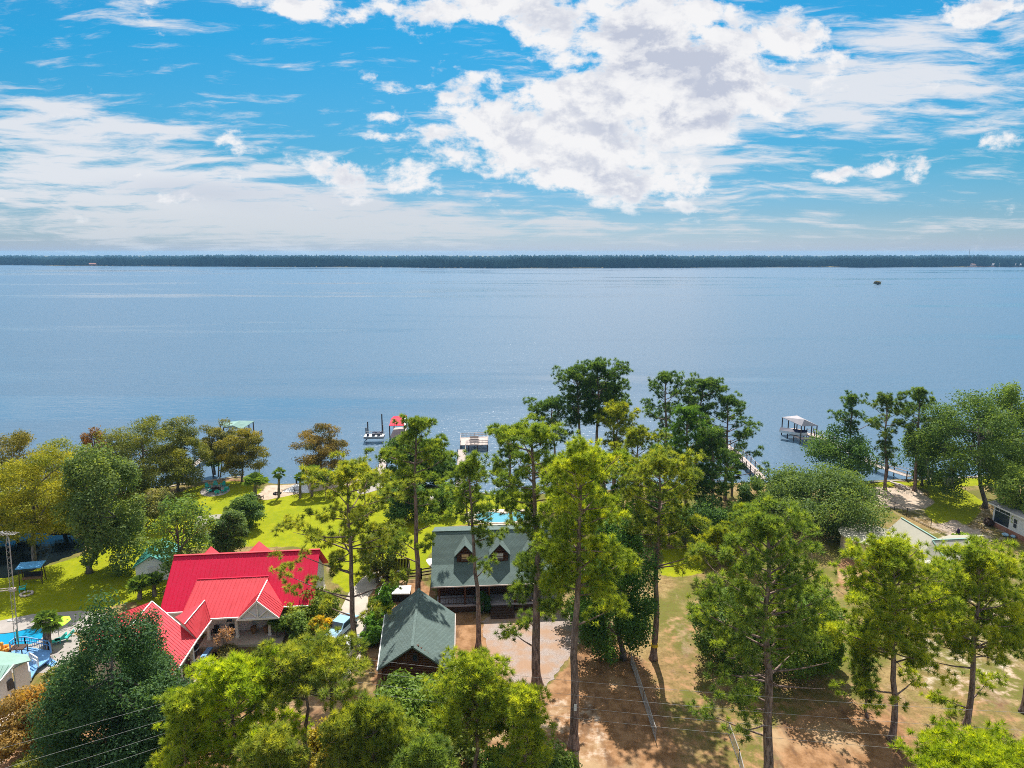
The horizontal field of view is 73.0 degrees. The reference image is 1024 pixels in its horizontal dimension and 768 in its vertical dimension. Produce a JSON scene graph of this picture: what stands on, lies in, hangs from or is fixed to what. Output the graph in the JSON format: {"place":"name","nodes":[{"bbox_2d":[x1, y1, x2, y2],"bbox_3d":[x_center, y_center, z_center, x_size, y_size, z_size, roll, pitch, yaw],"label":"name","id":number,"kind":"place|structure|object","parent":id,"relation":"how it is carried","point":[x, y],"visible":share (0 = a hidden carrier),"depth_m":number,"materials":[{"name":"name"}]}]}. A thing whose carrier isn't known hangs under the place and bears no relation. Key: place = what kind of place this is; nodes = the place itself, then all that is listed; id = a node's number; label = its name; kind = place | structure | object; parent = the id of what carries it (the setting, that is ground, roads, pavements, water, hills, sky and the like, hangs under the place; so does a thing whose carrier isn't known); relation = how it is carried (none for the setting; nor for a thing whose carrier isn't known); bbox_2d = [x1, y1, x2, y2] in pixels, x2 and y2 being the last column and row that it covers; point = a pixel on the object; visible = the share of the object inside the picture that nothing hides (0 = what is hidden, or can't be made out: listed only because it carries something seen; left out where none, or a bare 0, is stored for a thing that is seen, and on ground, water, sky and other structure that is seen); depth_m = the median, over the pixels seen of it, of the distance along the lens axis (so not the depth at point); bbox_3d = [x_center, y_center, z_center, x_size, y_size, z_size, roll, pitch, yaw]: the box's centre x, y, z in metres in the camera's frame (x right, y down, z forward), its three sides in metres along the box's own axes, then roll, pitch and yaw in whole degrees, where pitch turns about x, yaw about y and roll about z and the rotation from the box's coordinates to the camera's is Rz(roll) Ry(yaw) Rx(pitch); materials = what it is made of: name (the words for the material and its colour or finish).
{"place":"outdoors","nodes":[
{"label":"outdoors","id":0,"kind":"place"},
{"bbox_2d":[0,651,30,700],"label":"pool house","id":1,"kind":"structure","parent":0,"point":[9,661],"depth_m":62.91,"materials":[{"name":"white metal"}]},
{"bbox_2d":[0,532,84,577],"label":"pond","id":2,"kind":"structure","parent":0,"point":[56,547],"depth_m":94.91,"materials":[{"name":"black liquid"}]},
{"bbox_2d":[8,627,79,672],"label":"patio","id":3,"kind":"structure","parent":0,"point":[58,647],"depth_m":71.30,"materials":[{"name":"concrete"}]},
{"bbox_2d":[0,626,42,646],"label":"swimming pool","id":4,"kind":"structure","parent":3,"relation":"in","point":[6,637],"depth_m":73.48,"materials":[{"name":"liquid"}]},
{"bbox_2d":[9,636,56,680],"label":"pool deck","id":5,"kind":"structure","parent":3,"relation":"on","point":[39,657],"depth_m":69.04,"materials":[{"name":"blue paint"}]},
{"bbox_2d":[30,609,63,649],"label":"palm tree","id":6,"kind":"object","parent":3,"relation":"on","point":[47,625],"visible":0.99,"depth_m":69.74,"materials":[{"name":"green plant"}]},
{"bbox_2d":[377,588,455,696],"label":"log garage","id":7,"kind":"structure","parent":0,"point":[418,627],"depth_m":65.86,"materials":[{"name":"green"}]},
{"bbox_2d":[0,478,996,620],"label":"lawn","id":8,"kind":"structure","parent":0,"point":[67,585],"depth_m":96.51,"materials":[{"name":"plant"}]},
{"bbox_2d":[15,560,46,585],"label":"porch swing","id":9,"kind":"object","parent":8,"relation":"on","point":[31,565],"visible":1,"depth_m":85.22,"materials":[{"name":"blue wood"}]},
{"bbox_2d":[0,444,81,568],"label":"cypress tree","id":10,"kind":"object","parent":8,"relation":"on","point":[15,475],"visible":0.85,"depth_m":85.80,"materials":[{"name":"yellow plant"}]},
{"bbox_2d":[48,437,149,576],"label":"hardwood tree","id":11,"kind":"object","parent":8,"relation":"on","point":[92,493],"visible":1,"depth_m":84.26,"materials":[{"name":"green plant"}]},
{"bbox_2d":[132,538,176,579],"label":"garden shed","id":12,"kind":"structure","parent":8,"relation":"on","point":[143,566],"depth_m":85.50,"materials":[{"name":"teal paint"}]},
{"bbox_2d":[135,486,174,529],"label":"understorey tree","id":13,"kind":"object","parent":8,"relation":"on","point":[153,511],"visible":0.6,"depth_m":100.36,"materials":[{"name":"green plant"}]},
{"bbox_2d":[212,427,270,482],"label":"cypress tree","id":14,"kind":"object","parent":8,"relation":"on","point":[234,460],"visible":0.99,"depth_m":120.79,"materials":[{"name":"green plant"}]},
{"bbox_2d":[229,492,267,527],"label":"shrub","id":15,"kind":"object","parent":8,"relation":"on","point":[247,501],"visible":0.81,"depth_m":100.69,"materials":[{"name":"green plant"}]},
{"bbox_2d":[377,483,430,520],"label":"round tree","id":16,"kind":"object","parent":8,"relation":"on","point":[399,510],"visible":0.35,"depth_m":103.02,"materials":[{"name":"green plant"}]},
{"bbox_2d":[378,432,447,486],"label":"sweetgum tree","id":17,"kind":"object","parent":8,"relation":"on","point":[392,442],"visible":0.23,"depth_m":117.25,"materials":[{"name":"green plant"}]},
{"bbox_2d":[426,480,457,514],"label":"understorey tree","id":18,"kind":"object","parent":8,"relation":"on","point":[443,503],"visible":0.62,"depth_m":106.05,"materials":[{"name":"green plant"}]},
{"bbox_2d":[669,489,746,544],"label":"oak tree","id":19,"kind":"object","parent":8,"relation":"on","point":[718,515],"visible":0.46,"depth_m":92.59,"materials":[{"name":"green plant"}]},
{"bbox_2d":[888,433,958,485],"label":"oak tree","id":20,"kind":"object","parent":8,"relation":"on","point":[921,474],"visible":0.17,"depth_m":119.80,"materials":[{"name":"green plant"}]},
{"bbox_2d":[0,265,1023,493],"bbox_3d":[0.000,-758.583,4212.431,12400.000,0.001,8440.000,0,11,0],"label":"lake","id":21,"kind":"structure","parent":0,"point":[281,357],"depth_m":310.15,"materials":[{"name":"blue liquid"}]},
{"bbox_2d":[455,432,487,489],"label":"fishing dock","id":22,"kind":"object","parent":21,"relation":"in","point":[474,440],"visible":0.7,"depth_m":143.34,"materials":[{"name":"white wood"}]},
{"bbox_2d":[781,416,913,480],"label":"boathouse","id":23,"kind":"object","parent":21,"relation":"in","point":[800,421],"visible":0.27,"depth_m":148.46,"materials":[{"name":"grey metal"}]},
{"bbox_2d":[0,256,1023,767],"bbox_3d":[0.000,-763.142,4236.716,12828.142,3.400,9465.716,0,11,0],"label":"ground","id":24,"kind":"structure","parent":0,"point":[676,668],"depth_m":63.46,"materials":[{"name":"soil"}]},
{"bbox_2d":[0,428,57,493],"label":"cypress tree","id":25,"kind":"object","parent":24,"relation":"on","point":[20,439],"visible":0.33,"depth_m":100.01,"materials":[{"name":"green plant"}]},
{"bbox_2d":[0,679,73,763],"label":"shrub","id":26,"kind":"object","parent":24,"relation":"on","point":[15,705],"visible":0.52,"depth_m":53.87,"materials":[{"name":"orange plant"}]},
{"bbox_2d":[10,738,87,767],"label":"shrub","id":27,"kind":"object","parent":24,"relation":"on","point":[35,762],"visible":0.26,"depth_m":51.97,"materials":[{"name":"green plant"}]},
{"bbox_2d":[0,611,99,631],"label":"walkway","id":28,"kind":"structure","parent":24,"relation":"on","point":[22,622],"depth_m":76.11,"materials":[{"name":"concrete"}]},
{"bbox_2d":[19,436,95,517],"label":"cypress tree","id":29,"kind":"object","parent":24,"relation":"on","point":[58,442],"visible":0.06,"depth_m":99.02,"materials":[{"name":"green plant"}]},
{"bbox_2d":[18,587,200,767],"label":"holly tree","id":30,"kind":"object","parent":24,"relation":"on","point":[91,703],"visible":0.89,"depth_m":51.20,"materials":[{"name":"green plant"}]},
{"bbox_2d":[98,728,172,767],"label":"shrub","id":31,"kind":"object","parent":24,"relation":"on","point":[136,761],"visible":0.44,"depth_m":51.23,"materials":[{"name":"green plant"}]},
{"bbox_2d":[105,608,178,698],"bbox_3d":[-32.311,24.434,60.249,5.305,9.634,5.516,-3,11,-15],"label":"understorey tree","id":32,"kind":"object","parent":24,"relation":"on","point":[149,618],"visible":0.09,"depth_m":60.23,"materials":[{"name":"green plant"}]},
{"bbox_2d":[93,414,195,494],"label":"cypress tree","id":33,"kind":"object","parent":24,"relation":"on","point":[126,446],"visible":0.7,"depth_m":110.80,"materials":[{"name":"green plant"}]},
{"bbox_2d":[142,492,218,576],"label":"hardwood tree","id":34,"kind":"object","parent":24,"relation":"on","point":[186,509],"visible":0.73,"depth_m":83.31,"materials":[{"name":"green plant"}]},
{"bbox_2d":[151,415,215,490],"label":"cypress tree","id":35,"kind":"object","parent":24,"relation":"on","point":[198,448],"visible":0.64,"depth_m":116.69,"materials":[{"name":"green plant"}]},
{"bbox_2d":[144,682,226,767],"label":"pine tree","id":36,"kind":"object","parent":24,"relation":"on","point":[185,704],"visible":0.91,"depth_m":46.70,"materials":[{"name":"green plant"}]},
{"bbox_2d":[86,541,327,685],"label":"red roof house","id":37,"kind":"structure","parent":24,"relation":"on","point":[211,587],"depth_m":73.81,"materials":[{"name":"metal"}]},
{"bbox_2d":[198,417,236,476],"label":"cypress tree","id":38,"kind":"object","parent":24,"relation":"on","point":[216,433],"visible":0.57,"depth_m":125.10,"materials":[{"name":"green plant"}]},
{"bbox_2d":[205,508,250,552],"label":"shrub","id":39,"kind":"object","parent":24,"relation":"on","point":[225,541],"visible":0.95,"depth_m":91.93,"materials":[{"name":"green plant"}]},
{"bbox_2d":[152,644,314,767],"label":"pine tree","id":40,"kind":"object","parent":24,"relation":"on","point":[232,682],"visible":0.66,"depth_m":48.10,"materials":[{"name":"green plant"}]},
{"bbox_2d":[225,717,311,767],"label":"pine tree","id":41,"kind":"object","parent":24,"relation":"on","point":[269,746],"visible":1,"depth_m":44.53,"materials":[{"name":"green plant"}]},
{"bbox_2d":[271,607,318,643],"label":"shrub","id":42,"kind":"object","parent":24,"relation":"on","point":[297,622],"visible":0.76,"depth_m":71.51,"materials":[{"name":"green plant"}]},
{"bbox_2d":[242,621,373,767],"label":"pine tree","id":43,"kind":"object","parent":24,"relation":"on","point":[321,660],"visible":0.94,"depth_m":49.05,"materials":[{"name":"green plant"}]},
{"bbox_2d":[282,586,341,624],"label":"understorey tree","id":44,"kind":"object","parent":24,"relation":"on","point":[314,610],"visible":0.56,"depth_m":74.13,"materials":[{"name":"green plant"}]},
{"bbox_2d":[296,716,336,767],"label":"shrub","id":45,"kind":"object","parent":24,"relation":"on","point":[315,749],"visible":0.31,"depth_m":53.52,"materials":[{"name":"green plant"}]},
{"bbox_2d":[288,423,350,469],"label":"cypress tree","id":46,"kind":"object","parent":24,"relation":"on","point":[325,450],"visible":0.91,"depth_m":122.08,"materials":[{"name":"green plant"}]},
{"bbox_2d":[315,704,369,767],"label":"pine tree","id":47,"kind":"object","parent":24,"relation":"on","point":[339,727],"visible":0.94,"depth_m":46.37,"materials":[{"name":"green plant"}]},
{"bbox_2d":[267,450,424,656],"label":"pine tree","id":48,"kind":"object","parent":24,"relation":"on","point":[345,471],"visible":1,"depth_m":67.51,"materials":[{"name":"green plant"}]},
{"bbox_2d":[336,567,385,676],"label":"concrete drive","id":49,"kind":"structure","parent":24,"relation":"on","point":[363,584],"depth_m":80.93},
{"bbox_2d":[327,677,429,767],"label":"pine tree","id":50,"kind":"object","parent":24,"relation":"on","point":[380,714],"visible":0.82,"depth_m":46.54,"materials":[{"name":"green plant"}]},
{"bbox_2d":[357,522,408,577],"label":"understorey tree","id":51,"kind":"object","parent":24,"relation":"on","point":[383,563],"visible":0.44,"depth_m":85.04,"materials":[{"name":"green plant"}]},
{"bbox_2d":[363,413,460,590],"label":"pine tree","id":52,"kind":"object","parent":24,"relation":"on","point":[431,450],"visible":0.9,"depth_m":77.73,"materials":[{"name":"green plant"}]},
{"bbox_2d":[373,667,462,740],"bbox_3d":[-7.976,27.094,56.873,8.544,5.546,8.969,0,11,0],"label":"magnolia tree","id":53,"kind":"object","parent":24,"relation":"on","point":[411,705],"visible":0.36,"depth_m":56.34,"materials":[{"name":"green plant"}]},
{"bbox_2d":[381,725,460,767],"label":"shrub","id":54,"kind":"object","parent":24,"relation":"on","point":[424,750],"visible":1,"depth_m":44.17,"materials":[{"name":"green plant"}]},
{"bbox_2d":[429,722,489,767],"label":"shrub","id":55,"kind":"object","parent":24,"relation":"on","point":[467,761],"visible":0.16,"depth_m":53.05,"materials":[{"name":"green plant"}]},
{"bbox_2d":[435,464,503,525],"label":"pine tree","id":56,"kind":"object","parent":24,"relation":"on","point":[457,476],"visible":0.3,"depth_m":95.43,"materials":[{"name":"green plant"}]},
{"bbox_2d":[419,645,532,767],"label":"pine tree","id":57,"kind":"object","parent":24,"relation":"on","point":[471,702],"visible":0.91,"depth_m":49.26,"materials":[{"name":"green plant"}]},
{"bbox_2d":[444,447,520,649],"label":"pine tree","id":58,"kind":"object","parent":24,"relation":"on","point":[469,465],"visible":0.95,"depth_m":68.26,"materials":[{"name":"green plant"}]},
{"bbox_2d":[431,525,561,618],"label":"log cabin","id":59,"kind":"object","parent":24,"relation":"on","point":[452,579],"visible":0.6,"depth_m":79.80,"materials":[{"name":"green"}]},
{"bbox_2d":[478,744,530,767],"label":"shrub","id":60,"kind":"object","parent":24,"relation":"on","point":[488,763],"visible":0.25,"depth_m":52.25,"materials":[{"name":"green plant"}]},
{"bbox_2d":[483,424,527,524],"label":"pine tree","id":61,"kind":"object","parent":24,"relation":"on","point":[504,463],"visible":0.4,"depth_m":96.03,"materials":[{"name":"green plant"}]},
{"bbox_2d":[0,254,1023,267],"bbox_3d":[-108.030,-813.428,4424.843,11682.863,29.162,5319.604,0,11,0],"label":"forest","id":62,"kind":"object","parent":24,"relation":"on","point":[578,261],"visible":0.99,"depth_m":2039.46,"materials":[{"name":"plant"}]},
{"bbox_2d":[492,681,557,767],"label":"pine tree","id":63,"kind":"object","parent":24,"relation":"on","point":[525,702],"visible":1,"depth_m":47.94,"materials":[{"name":"green plant"}]},
{"bbox_2d":[485,412,584,689],"bbox_3d":[3.078,15.791,62.507,9.851,25.814,7.948,8,14,37],"label":"pine tree","id":64,"kind":"object","parent":24,"relation":"on","point":[532,434],"visible":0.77,"depth_m":61.88,"materials":[{"name":"green plant"}]},
{"bbox_2d":[510,738,582,767],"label":"shrub","id":65,"kind":"object","parent":24,"relation":"on","point":[562,757],"visible":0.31,"depth_m":51.59,"materials":[{"name":"green plant"}]},
{"bbox_2d":[521,394,581,456],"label":"pine tree","id":66,"kind":"object","parent":24,"relation":"on","point":[546,405],"visible":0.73,"depth_m":111.36,"materials":[{"name":"green plant"}]},
{"bbox_2d":[550,365,604,443],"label":"pine tree","id":67,"kind":"object","parent":24,"relation":"on","point":[572,373],"visible":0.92,"depth_m":111.62,"materials":[{"name":"green plant"}]},
{"bbox_2d":[530,428,644,751],"bbox_3d":[5.889,16.518,55.261,9.254,26.955,8.196,0,11,0],"label":"pine tree","id":68,"kind":"object","parent":24,"relation":"on","point":[577,459],"visible":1,"depth_m":53.19,"materials":[{"name":"green plant"}]},
{"bbox_2d":[573,356,633,444],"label":"pine tree","id":69,"kind":"object","parent":24,"relation":"on","point":[597,365],"visible":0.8,"depth_m":111.57,"materials":[{"name":"green plant"}]},
{"bbox_2d":[568,448,644,531],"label":"pine tree","id":70,"kind":"object","parent":24,"relation":"on","point":[614,487],"visible":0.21,"depth_m":93.11,"materials":[{"name":"green plant"}]},
{"bbox_2d":[595,378,632,484],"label":"pine tree","id":71,"kind":"object","parent":24,"relation":"on","point":[618,390],"visible":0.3,"depth_m":114.47,"materials":[{"name":"green plant"}]},
{"bbox_2d":[570,515,663,666],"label":"evergreen tree","id":72,"kind":"object","parent":24,"relation":"on","point":[634,629],"visible":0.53,"depth_m":66.41,"materials":[{"name":"green plant"}]},
{"bbox_2d":[593,398,641,494],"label":"pine tree","id":73,"kind":"object","parent":24,"relation":"on","point":[615,407],"visible":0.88,"depth_m":106.76,"materials":[{"name":"green plant"}]},
{"bbox_2d":[608,424,672,521],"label":"pine tree","id":74,"kind":"object","parent":24,"relation":"on","point":[635,437],"visible":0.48,"depth_m":97.60,"materials":[{"name":"green plant"}]},
{"bbox_2d":[629,478,687,537],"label":"oak tree","id":75,"kind":"object","parent":24,"relation":"on","point":[654,498],"visible":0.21,"depth_m":96.52,"materials":[{"name":"green plant"}]},
{"bbox_2d":[607,442,711,661],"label":"pine tree","id":76,"kind":"object","parent":24,"relation":"on","point":[657,463],"visible":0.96,"depth_m":66.20,"materials":[{"name":"green plant"}]},
{"bbox_2d":[640,370,699,481],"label":"pine tree","id":77,"kind":"object","parent":24,"relation":"on","point":[664,377],"visible":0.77,"depth_m":112.73,"materials":[{"name":"green plant"}]},
{"bbox_2d":[653,402,722,509],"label":"pine tree","id":78,"kind":"object","parent":24,"relation":"on","point":[689,418],"visible":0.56,"depth_m":100.32,"materials":[{"name":"green plant"}]},
{"bbox_2d":[679,376,730,467],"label":"pine tree","id":79,"kind":"object","parent":24,"relation":"on","point":[706,383],"visible":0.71,"depth_m":112.72,"materials":[{"name":"green plant"}]},
{"bbox_2d":[686,425,743,507],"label":"pine tree","id":80,"kind":"object","parent":24,"relation":"on","point":[711,434],"visible":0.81,"depth_m":100.06,"materials":[{"name":"green plant"}]},
{"bbox_2d":[687,519,742,578],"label":"pine tree","id":81,"kind":"object","parent":24,"relation":"on","point":[713,536],"visible":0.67,"depth_m":84.80,"materials":[{"name":"green plant"}]},
{"bbox_2d":[687,585,773,679],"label":"oak tree","id":82,"kind":"object","parent":24,"relation":"on","point":[703,644],"visible":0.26,"depth_m":66.01,"materials":[{"name":"green plant"}]},
{"bbox_2d":[691,390,771,500],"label":"pine tree","id":83,"kind":"object","parent":24,"relation":"on","point":[727,400],"visible":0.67,"depth_m":111.06,"materials":[{"name":"green plant"}]},
{"bbox_2d":[725,502,770,573],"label":"pine tree","id":84,"kind":"object","parent":24,"relation":"on","point":[757,544],"visible":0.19,"depth_m":87.00,"materials":[{"name":"green plant"}]},
{"bbox_2d":[733,475,778,513],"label":"oak tree","id":85,"kind":"object","parent":24,"relation":"on","point":[757,485],"visible":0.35,"depth_m":101.78,"materials":[{"name":"green plant"}]},
{"bbox_2d":[682,493,840,767],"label":"pine tree","id":86,"kind":"object","parent":24,"relation":"on","point":[785,587],"visible":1,"depth_m":50.61,"materials":[{"name":"green plant"}]},
{"bbox_2d":[733,572,849,682],"bbox_3d":[26.498,23.134,65.983,11.576,9.928,11.668,0,11,0],"label":"oak tree","id":87,"kind":"object","parent":24,"relation":"on","point":[793,662],"visible":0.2,"depth_m":63.24,"materials":[{"name":"green plant"}]},
{"bbox_2d":[749,461,898,541],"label":"oak tree","id":88,"kind":"object","parent":24,"relation":"on","point":[842,486],"visible":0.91,"depth_m":98.27,"materials":[{"name":"green plant"}]},
{"bbox_2d":[800,422,884,477],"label":"oak tree","id":89,"kind":"object","parent":24,"relation":"on","point":[854,447],"visible":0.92,"depth_m":121.50,"materials":[{"name":"green plant"}]},
{"bbox_2d":[827,389,878,457],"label":"pine tree","id":90,"kind":"object","parent":24,"relation":"on","point":[851,400],"visible":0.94,"depth_m":123.97,"materials":[{"name":"green plant"}]},
{"bbox_2d":[840,622,885,717],"bbox_3d":[30.445,24.712,60.043,4.394,9.154,3.532,0,11,0],"label":"pine tree","id":91,"kind":"object","parent":24,"relation":"on","point":[860,669],"visible":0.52,"depth_m":59.52,"materials":[{"name":"green plant"}]},
{"bbox_2d":[864,391,908,489],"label":"pine tree","id":92,"kind":"object","parent":24,"relation":"on","point":[886,400],"visible":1,"depth_m":116.75,"materials":[{"name":"green plant"}]},
{"bbox_2d":[812,526,968,743],"bbox_3d":[30.567,20.571,56.935,11.961,18.389,8.921,0,11,0],"label":"pine tree","id":93,"kind":"object","parent":24,"relation":"on","point":[888,556],"visible":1,"depth_m":55.03,"materials":[{"name":"green plant"}]},
{"bbox_2d":[888,386,939,490],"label":"pine tree","id":94,"kind":"object","parent":24,"relation":"on","point":[917,395],"visible":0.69,"depth_m":115.76,"materials":[{"name":"green plant"}]},
{"bbox_2d":[887,713,1023,767],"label":"pine tree","id":95,"kind":"object","parent":24,"relation":"on","point":[976,748],"visible":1,"depth_m":43.95,"materials":[{"name":"green plant"}]},
{"bbox_2d":[903,389,1023,508],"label":"oak tree","id":96,"kind":"object","parent":24,"relation":"on","point":[986,461],"visible":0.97,"depth_m":106.51,"materials":[{"name":"green plant"}]},
{"bbox_2d":[905,532,1023,727],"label":"pine tree","id":97,"kind":"object","parent":24,"relation":"on","point":[976,562],"visible":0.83,"depth_m":56.98,"materials":[{"name":"green plant"}]},
{"bbox_2d":[979,380,1023,495],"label":"oak tree","id":98,"kind":"object","parent":24,"relation":"on","point":[1008,398],"visible":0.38,"depth_m":110.36,"materials":[{"name":"green plant"}]},
{"bbox_2d":[988,500,1023,540],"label":"white house","id":99,"kind":"structure","parent":24,"relation":"on","point":[1001,514],"depth_m":100.07,"materials":[{"name":"paint"}]},
{"bbox_2d":[989,461,1023,522],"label":"young tree","id":100,"kind":"object","parent":24,"relation":"on","point":[1008,488],"visible":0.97,"depth_m":98.69,"materials":[{"name":"green plant"}]},
{"bbox_2d":[0,0,1023,255],"label":"sky","id":101,"kind":"structure","parent":0,"point":[128,127],"materials":[{"name":"blue"}]},
{"bbox_2d":[481,611,581,685],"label":"gravel driveway","id":102,"kind":"structure","parent":0,"point":[555,642],"depth_m":71.66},
{"bbox_2d":[838,517,986,591],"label":"beige house","id":103,"kind":"structure","parent":0,"point":[910,529],"depth_m":90.88,"materials":[{"name":"metal"}]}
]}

